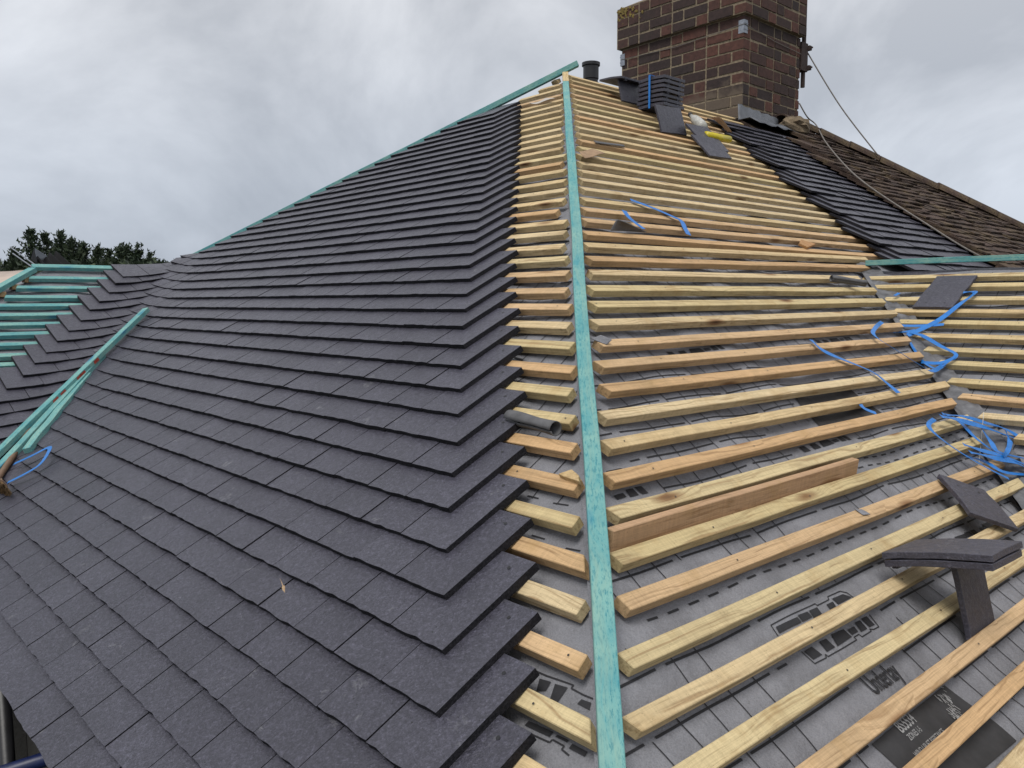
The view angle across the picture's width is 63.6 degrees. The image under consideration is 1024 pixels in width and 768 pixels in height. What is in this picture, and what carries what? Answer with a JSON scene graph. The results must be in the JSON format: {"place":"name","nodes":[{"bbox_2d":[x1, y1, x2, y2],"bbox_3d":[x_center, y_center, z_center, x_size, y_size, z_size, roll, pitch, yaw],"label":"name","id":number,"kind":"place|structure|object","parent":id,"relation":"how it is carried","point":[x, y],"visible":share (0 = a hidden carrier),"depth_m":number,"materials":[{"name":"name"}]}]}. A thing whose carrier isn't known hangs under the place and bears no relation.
{"place":"outdoors","nodes":[
{"label":"outdoors","id":0,"kind":"place"},
{"bbox_2d":[0,0,1023,261],"label":"sky","id":1,"kind":"structure","parent":0,"point":[174,128],"materials":[{"name":"grey"}]},
{"label":"ground","id":2,"kind":"structure","parent":0,"visible":0},
{"bbox_2d":[0,691,15,765],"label":"scaffold pole","id":3,"kind":"object","parent":2,"relation":"on","point":[7,748],"depth_m":2.34,"materials":[{"name":"grey metal"}]},
{"bbox_2d":[3,246,23,266],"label":"conifer tree","id":4,"kind":"object","parent":2,"relation":"on","point":[11,255],"visible":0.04,"depth_m":40.94,"materials":[{"name":"green plant"}]},
{"bbox_2d":[10,225,53,261],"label":"conifer tree","id":5,"kind":"object","parent":2,"relation":"on","point":[30,245],"visible":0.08,"depth_m":41.90,"materials":[{"name":"green plant"}]},
{"bbox_2d":[38,230,53,255],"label":"conifer tree","id":6,"kind":"object","parent":2,"relation":"on","point":[45,239],"visible":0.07,"depth_m":42.91,"materials":[{"name":"green plant"}]},
{"bbox_2d":[45,229,73,256],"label":"conifer tree","id":7,"kind":"object","parent":2,"relation":"on","point":[59,234],"visible":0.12,"depth_m":41.85,"materials":[{"name":"green plant"}]},
{"bbox_2d":[55,235,85,264],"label":"conifer tree","id":8,"kind":"object","parent":2,"relation":"on","point":[70,249],"visible":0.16,"depth_m":40.96,"materials":[{"name":"green plant"}]},
{"bbox_2d":[78,239,91,261],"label":"conifer tree","id":9,"kind":"object","parent":2,"relation":"on","point":[83,244],"visible":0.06,"depth_m":41.95,"materials":[{"name":"green plant"}]},
{"bbox_2d":[0,257,173,276],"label":"hedge","id":10,"kind":"object","parent":2,"relation":"on","point":[9,265],"visible":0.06,"depth_m":33.14,"materials":[{"name":"green plant"}]},
{"bbox_2d":[90,242,105,261],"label":"conifer tree","id":11,"kind":"object","parent":2,"relation":"on","point":[97,252],"visible":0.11,"depth_m":40.96,"materials":[{"name":"green plant"}]},
{"bbox_2d":[99,247,114,259],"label":"conifer tree","id":12,"kind":"object","parent":2,"relation":"on","point":[109,253],"visible":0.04,"depth_m":42.92,"materials":[{"name":"green plant"}]},
{"bbox_2d":[110,241,129,263],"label":"conifer tree","id":13,"kind":"object","parent":2,"relation":"on","point":[120,249],"visible":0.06,"depth_m":41.92,"materials":[{"name":"green plant"}]},
{"bbox_2d":[124,242,132,260],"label":"conifer tree","id":14,"kind":"object","parent":2,"relation":"on","point":[128,247],"visible":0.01,"depth_m":43.44,"materials":[{"name":"green plant"}]},
{"bbox_2d":[127,242,145,260],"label":"conifer tree","id":15,"kind":"object","parent":2,"relation":"on","point":[137,253],"visible":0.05,"depth_m":41.88,"materials":[{"name":"green plant"}]},
{"bbox_2d":[143,248,157,261],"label":"conifer tree","id":16,"kind":"object","parent":2,"relation":"on","point":[149,258],"visible":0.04,"depth_m":41.97,"materials":[{"name":"green plant"}]},
{"bbox_2d":[0,0,1023,767],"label":"house","id":17,"kind":"structure","parent":2,"relation":"on","point":[310,400],"depth_m":2.37,"materials":[{"name":"tile"}]},
{"bbox_2d":[0,270,22,282],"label":"membrane sheet","id":18,"kind":"object","parent":17,"relation":"on","point":[5,275],"visible":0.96,"depth_m":5.16,"materials":[{"name":"beige plastic"}]},
{"bbox_2d":[0,428,29,495],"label":"broom","id":19,"kind":"object","parent":17,"relation":"on","point":[4,489],"visible":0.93,"depth_m":3.44,"materials":[{"name":"brown wood"}]},
{"bbox_2d":[10,246,33,263],"bbox_3d":[-3.370,-0.880,5.699,0.375,0.152,0.009,4,7,35],"label":"rod","id":20,"kind":"object","parent":17,"relation":"on","point":[21,255],"visible":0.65,"depth_m":5.70,"materials":[{"name":"metal"}]},
{"bbox_2d":[0,753,46,767],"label":"scaffold tube","id":21,"kind":"object","parent":17,"relation":"attached to","point":[35,761],"depth_m":2.19,"materials":[{"name":"blue metal"}]},
{"bbox_2d":[7,446,51,482],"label":"packing strap","id":22,"kind":"object","parent":17,"relation":"on","point":[49,448],"visible":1,"depth_m":3.38,"materials":[{"name":"blue plastic"}]},
{"bbox_2d":[31,248,71,264],"bbox_3d":[-3.123,-0.823,5.624,0.176,0.186,0.467,0,6,0],"label":"roofing sheet","id":23,"kind":"object","parent":17,"relation":"on","point":[42,258],"visible":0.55,"depth_m":5.58,"materials":[{"name":"black plastic"}]},
{"bbox_2d":[0,355,105,468],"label":"green batten length","id":24,"kind":"object","parent":17,"relation":"on","point":[19,445],"visible":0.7,"depth_m":3.81,"materials":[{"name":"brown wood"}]},
{"bbox_2d":[22,372,90,452],"bbox_3d":[-2.148,0.122,3.927,0.039,0.029,0.746,-13,27,1],"label":"green batten length","id":25,"kind":"object","parent":17,"relation":"on","point":[40,433],"visible":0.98,"depth_m":3.82,"materials":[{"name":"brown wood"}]},
{"bbox_2d":[0,307,149,457],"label":"green batten length","id":26,"kind":"object","parent":17,"relation":"on","point":[14,437],"visible":1,"depth_m":4.12,"materials":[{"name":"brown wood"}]},
{"bbox_2d":[503,410,561,435],"bbox_3d":[0.049,0.097,2.073,0.042,0.047,0.186,-5,7,-37],"label":"membrane roll","id":27,"kind":"object","parent":17,"relation":"on","point":[550,427],"visible":0.96,"depth_m":2.05,"materials":[{"name":"grey plastic"}]},
{"bbox_2d":[531,98,553,103],"bbox_3d":[0.201,-1.801,5.250,0.044,0.044,0.326,-3,7,-29],"label":"paper scrap","id":28,"kind":"object","parent":17,"relation":"on","point":[544,99],"visible":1,"depth_m":5.26,"materials":[{"name":"white paper"}]},
{"bbox_2d":[559,470,580,484],"bbox_3d":[0.135,0.205,1.836,0.026,0.025,0.071,-5,7,-38],"label":"wood chip","id":29,"kind":"object","parent":17,"relation":"on","point":[571,476],"visible":1,"depth_m":1.83,"materials":[{"name":"brown wood"}]},
{"bbox_2d":[582,60,599,82],"bbox_3d":[0.591,-2.064,6.207,0.136,0.672,0.136,0,6,0],"label":"vent pipe","id":30,"kind":"object","parent":17,"relation":"on","point":[591,70],"visible":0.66,"depth_m":6.13,"materials":[{"name":"black plastic"}]},
{"bbox_2d":[579,149,604,157],"bbox_3d":[0.385,-1.133,4.064,0.065,0.083,0.223,3,7,30],"label":"paper scrap","id":31,"kind":"object","parent":17,"relation":"on","point":[589,153],"visible":1,"depth_m":4.07,"materials":[{"name":"beige paper"}]},
{"bbox_2d":[590,335,611,344],"bbox_3d":[0.258,-0.128,2.404,0.068,0.029,0.017,-1,6,-10],"label":"membrane scrap","id":32,"kind":"object","parent":17,"relation":"on","point":[603,339],"visible":0.99,"depth_m":2.40,"materials":[{"name":"plastic"}]},
{"bbox_2d":[594,140,624,146],"bbox_3d":[0.535,-1.304,4.485,0.026,0.029,0.269,5,8,44],"label":"membrane scrap","id":33,"kind":"object","parent":17,"relation":"on","point":[606,143],"visible":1,"depth_m":4.47,"materials":[{"name":"grey plastic"}]},
{"bbox_2d":[610,219,645,231],"bbox_3d":[0.483,-0.638,3.349,0.034,0.047,0.245,5,8,41],"label":"membrane scrap","id":34,"kind":"object","parent":17,"relation":"on","point":[619,225],"visible":1,"depth_m":3.31,"materials":[{"name":"grey plastic"}]},
{"bbox_2d":[617,79,639,104],"bbox_3d":[0.836,-2.052,5.801,0.251,0.176,0.055,-5,8,-41],"label":"roof tile","id":35,"kind":"object","parent":17,"relation":"on","point":[628,92],"visible":0.56,"depth_m":5.77,"materials":[{"name":"grey stone"}]},
{"bbox_2d":[599,76,640,85],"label":"roof tile","id":36,"kind":"object","parent":35,"relation":"on","point":[611,80],"visible":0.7,"depth_m":5.77,"materials":[{"name":"grey stone"}]},
{"bbox_2d":[622,210,644,228],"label":"packing strap","id":37,"kind":"object","parent":17,"relation":"on","point":[630,218],"visible":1,"depth_m":3.44,"materials":[{"name":"blue plastic"}]},
{"bbox_2d":[648,75,653,108],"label":"packing strap","id":38,"kind":"object","parent":17,"relation":"on","point":[649,81],"visible":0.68,"depth_m":5.64,"materials":[{"name":"blue plastic"}]},
{"bbox_2d":[630,199,690,235],"bbox_3d":[0.659,-0.745,3.691,0.253,0.178,0.169,0,6,0],"label":"packing strap","id":39,"kind":"object","parent":17,"relation":"on","point":[683,224],"visible":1,"depth_m":3.74,"materials":[{"name":"blue plastic"}]},
{"bbox_2d":[638,102,683,113],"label":"roof tile","id":40,"kind":"object","parent":17,"relation":"on","point":[651,109],"visible":0.45,"depth_m":5.67,"materials":[{"name":"grey stone"}]},
{"bbox_2d":[637,97,682,106],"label":"roof tile","id":41,"kind":"object","parent":40,"relation":"on","point":[643,103],"visible":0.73,"depth_m":5.65,"materials":[{"name":"grey stone"}]},
{"bbox_2d":[637,93,682,101],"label":"roof tile","id":42,"kind":"object","parent":41,"relation":"on","point":[663,95],"visible":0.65,"depth_m":5.64,"materials":[{"name":"grey stone"}]},
{"bbox_2d":[638,88,683,97],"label":"roof tile","id":43,"kind":"object","parent":42,"relation":"on","point":[666,91],"visible":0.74,"depth_m":5.64,"materials":[{"name":"grey stone"}]},
{"bbox_2d":[638,84,683,92],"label":"roof tile","id":44,"kind":"object","parent":43,"relation":"on","point":[658,86],"visible":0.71,"depth_m":5.63,"materials":[{"name":"grey stone"}]},
{"bbox_2d":[639,79,684,88],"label":"roof tile","id":45,"kind":"object","parent":44,"relation":"on","point":[666,81],"visible":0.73,"depth_m":5.63,"materials":[{"name":"grey stone"}]},
{"bbox_2d":[639,74,684,83],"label":"roof tile","id":46,"kind":"object","parent":45,"relation":"on","point":[668,77],"visible":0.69,"depth_m":5.63,"materials":[{"name":"grey stone"}]},
{"bbox_2d":[654,104,686,135],"bbox_3d":[1.048,-1.744,5.458,0.058,0.210,0.342,5,8,40],"label":"roof tile","id":47,"kind":"object","parent":17,"relation":"on","point":[670,120],"visible":1,"depth_m":5.44,"materials":[{"name":"grey stone"}]},
{"bbox_2d":[688,112,707,126],"bbox_3d":[1.306,-1.849,5.832,0.080,0.178,0.232,-2,6,-14],"label":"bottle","id":48,"kind":"object","parent":17,"relation":"on","point":[697,120],"visible":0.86,"depth_m":5.78,"materials":[{"name":"plastic"}]},
{"bbox_2d":[685,123,728,152],"bbox_3d":[1.319,-1.661,5.589,0.181,0.207,0.293,5,8,42],"label":"roof tile","id":49,"kind":"object","parent":17,"relation":"on","point":[697,130],"visible":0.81,"depth_m":5.59,"materials":[{"name":"grey stone"}]},
{"bbox_2d":[690,134,731,159],"bbox_3d":[1.299,-1.545,5.393,0.150,0.171,0.285,5,8,43],"label":"roof tile","id":50,"kind":"object","parent":17,"relation":"on","point":[711,147],"visible":1,"depth_m":5.37,"materials":[{"name":"grey stone"}]},
{"bbox_2d":[705,131,731,142],"bbox_3d":[1.425,-1.707,5.717,0.055,0.062,0.302,6,8,45],"label":"tube","id":51,"kind":"object","parent":17,"relation":"on","point":[724,138],"visible":0.79,"depth_m":5.70,"materials":[{"name":"yellow plastic"}]},
{"bbox_2d":[711,117,731,131],"bbox_3d":[1.554,-1.926,6.141,0.078,0.181,0.356,0,6,0],"label":"card scrap","id":52,"kind":"object","parent":17,"relation":"on","point":[720,121],"visible":1,"depth_m":6.12,"materials":[{"name":"brown cardboard"}]},
{"bbox_2d":[608,458,858,551],"bbox_3d":[0.590,0.278,2.021,1.072,0.054,0.025,-6,15,-42],"label":"timber length","id":53,"kind":"object","parent":17,"relation":"on","point":[634,532],"visible":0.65,"depth_m":1.91,"materials":[{"name":"brown wood"}]},
{"bbox_2d":[799,5,812,87],"bbox_3d":[2.743,-3.626,7.743,0.147,1.640,0.140,-5,8,-42],"label":"aerial mast","id":54,"kind":"object","parent":17,"relation":"attached to","point":[804,66],"visible":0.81,"depth_m":7.77,"materials":[{"name":"metal"}]},
{"bbox_2d":[808,53,877,155],"bbox_3d":[3.090,-2.632,7.737,0.668,1.025,0.011,3,6,28],"label":"cable","id":55,"kind":"object","parent":54,"relation":"hanging from","point":[840,105],"visible":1,"depth_m":7.74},
{"bbox_2d":[798,239,815,248],"bbox_3d":[1.541,-0.732,4.340,0.060,0.056,0.185,4,7,34],"label":"wood chip","id":56,"kind":"object","parent":17,"relation":"on","point":[804,244],"visible":1,"depth_m":4.31,"materials":[{"name":"brown wood"}]},
{"bbox_2d":[829,275,867,286],"bbox_3d":[1.608,-0.493,3.948,0.188,0.057,0.037,-1,6,-13],"label":"membrane roll","id":57,"kind":"object","parent":17,"relation":"on","point":[846,280],"visible":1,"depth_m":3.94,"materials":[{"name":"grey plastic"}]},
{"bbox_2d":[809,339,900,392],"bbox_3d":[1.263,-0.069,3.055,0.317,0.190,0.082,2,6,17],"label":"packing strap","id":58,"kind":"object","parent":17,"relation":"on","point":[840,358],"visible":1,"depth_m":3.05,"materials":[{"name":"blue plastic"}]},
{"bbox_2d":[854,508,869,514],"bbox_3d":[0.915,0.333,2.160,0.042,0.019,0.019,-2,6,-19],"label":"membrane scrap","id":59,"kind":"object","parent":17,"relation":"on","point":[861,511],"visible":1,"depth_m":2.16,"materials":[{"name":"plastic"}]},
{"bbox_2d":[859,404,875,413],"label":"packing strap","id":60,"kind":"object","parent":17,"relation":"on","point":[866,409],"visible":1,"depth_m":2.79,"materials":[{"name":"blue plastic"}]},
{"bbox_2d":[893,329,914,332],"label":"packing strap","id":61,"kind":"object","parent":17,"relation":"on","point":[904,331],"visible":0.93,"depth_m":3.78,"materials":[{"name":"blue plastic"}]},
{"bbox_2d":[871,321,945,371],"bbox_3d":[1.709,-0.168,3.538,0.276,0.201,0.465,4,7,39],"label":"packing strap","id":62,"kind":"object","parent":17,"relation":"on","point":[880,323],"visible":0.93,"depth_m":3.43,"materials":[{"name":"blue plastic"}]},
{"bbox_2d":[902,323,943,326],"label":"packing strap","id":63,"kind":"object","parent":17,"relation":"on","point":[937,324],"visible":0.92,"depth_m":3.77,"materials":[{"name":"blue plastic"}]},
{"bbox_2d":[906,332,957,364],"bbox_3d":[1.807,-0.158,3.604,0.137,0.128,0.319,0,6,0],"label":"packing strap","id":64,"kind":"object","parent":17,"relation":"on","point":[931,340],"visible":1,"depth_m":3.53,"materials":[{"name":"blue plastic"}]},
{"bbox_2d":[910,342,955,368],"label":"packing strap","id":65,"kind":"object","parent":17,"relation":"on","point":[914,349],"visible":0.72,"depth_m":3.50,"materials":[{"name":"blue plastic"}]},
{"bbox_2d":[907,291,977,336],"bbox_3d":[1.974,-0.323,3.781,0.388,0.207,0.070,-3,6,-24],"label":"packing strap","id":66,"kind":"object","parent":17,"relation":"on","point":[941,318],"visible":1,"depth_m":3.75,"materials":[{"name":"blue plastic"}]},
{"bbox_2d":[912,275,977,309],"bbox_3d":[2.070,-0.436,3.952,0.273,0.167,0.187,-5,7,-40],"label":"roof tile","id":67,"kind":"object","parent":17,"relation":"on","point":[943,292],"visible":1,"depth_m":3.94,"materials":[{"name":"grey stone"}]},
{"bbox_2d":[884,549,1021,570],"bbox_3d":[1.024,0.409,1.922,0.183,0.073,0.237,-5,8,-41],"label":"roof tile","id":68,"kind":"object","parent":17,"relation":"on","point":[973,565],"visible":0.6,"depth_m":1.85,"materials":[{"name":"black stone"}]},
{"bbox_2d":[882,538,1022,562],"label":"roof tile","id":69,"kind":"object","parent":68,"relation":"on","point":[986,550],"visible":0.96,"depth_m":1.89,"materials":[{"name":"grey tile"}]},
{"bbox_2d":[926,418,1008,479],"bbox_3d":[1.501,0.218,2.757,0.125,0.175,0.265,-4,7,-36],"label":"packing strap","id":70,"kind":"object","parent":17,"relation":"on","point":[930,422],"visible":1,"depth_m":2.75,"materials":[{"name":"blue plastic"}]},
{"bbox_2d":[942,413,996,452],"bbox_3d":[1.622,0.173,2.914,0.057,0.133,0.200,-5,8,-41],"label":"packing strap","id":71,"kind":"object","parent":17,"relation":"on","point":[969,431],"visible":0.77,"depth_m":2.91,"materials":[{"name":"blue plastic"}]},
{"bbox_2d":[951,568,994,639],"bbox_3d":[1.090,0.501,1.952,0.155,0.163,0.054,-5,8,-41],"label":"roof tile","id":72,"kind":"object","parent":17,"relation":"on","point":[974,601],"visible":0.84,"depth_m":1.93,"materials":[{"name":"grey tile"}]},
{"bbox_2d":[946,414,1003,427],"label":"packing strap","id":73,"kind":"object","parent":17,"relation":"on","point":[974,419],"visible":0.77,"depth_m":3.03,"materials":[{"name":"blue plastic"}]},
{"bbox_2d":[939,414,1014,437],"bbox_3d":[1.682,0.158,2.947,0.401,0.122,0.034,-2,6,-17],"label":"packing strap","id":74,"kind":"object","parent":17,"relation":"on","point":[969,422],"visible":0.9,"depth_m":2.93,"materials":[{"name":"blue plastic"}]},
{"bbox_2d":[937,474,1018,531],"bbox_3d":[1.376,0.350,2.448,0.168,0.142,0.204,0,6,0],"label":"roof tile","id":75,"kind":"object","parent":17,"relation":"on","point":[978,503],"visible":1,"depth_m":2.42,"materials":[{"name":"grey tile"}]},
{"bbox_2d":[963,443,1023,463],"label":"packing strap","id":76,"kind":"object","parent":17,"relation":"on","point":[988,452],"visible":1,"depth_m":2.80,"materials":[{"name":"blue plastic"}]},
{"bbox_2d":[967,455,1023,475],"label":"packing strap","id":77,"kind":"object","parent":17,"relation":"on","point":[998,469],"visible":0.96,"depth_m":2.76,"materials":[{"name":"blue plastic"}]},
{"bbox_2d":[968,450,1023,466],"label":"packing strap","id":78,"kind":"object","parent":17,"relation":"on","point":[1001,459],"visible":1,"depth_m":2.78,"materials":[{"name":"blue plastic"}]},
{"bbox_2d":[985,421,1017,436],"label":"packing strap","id":79,"kind":"object","parent":17,"relation":"on","point":[1013,433],"visible":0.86,"depth_m":2.99,"materials":[{"name":"blue plastic"}]},
{"bbox_2d":[981,428,1023,458],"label":"packing strap","id":80,"kind":"object","parent":17,"relation":"on","point":[992,445],"visible":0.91,"depth_m":2.86,"materials":[{"name":"blue plastic"}]},
{"bbox_2d":[1003,430,1012,457],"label":"packing strap","id":81,"kind":"object","parent":17,"relation":"on","point":[1008,448],"visible":1,"depth_m":2.88,"materials":[{"name":"blue plastic"}]},
{"bbox_2d":[734,114,1023,267],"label":"neighbouring house","id":82,"kind":"structure","parent":2,"relation":"on","point":[975,226],"depth_m":6.89,"materials":[{"name":"brown tile"}]},
{"bbox_2d":[799,103,980,255],"bbox_3d":[2.756,-1.721,6.598,0.468,1.608,2.781,-1,6,-3],"label":"cable","id":83,"kind":"object","parent":82,"relation":"on","point":[876,191],"visible":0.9,"depth_m":5.83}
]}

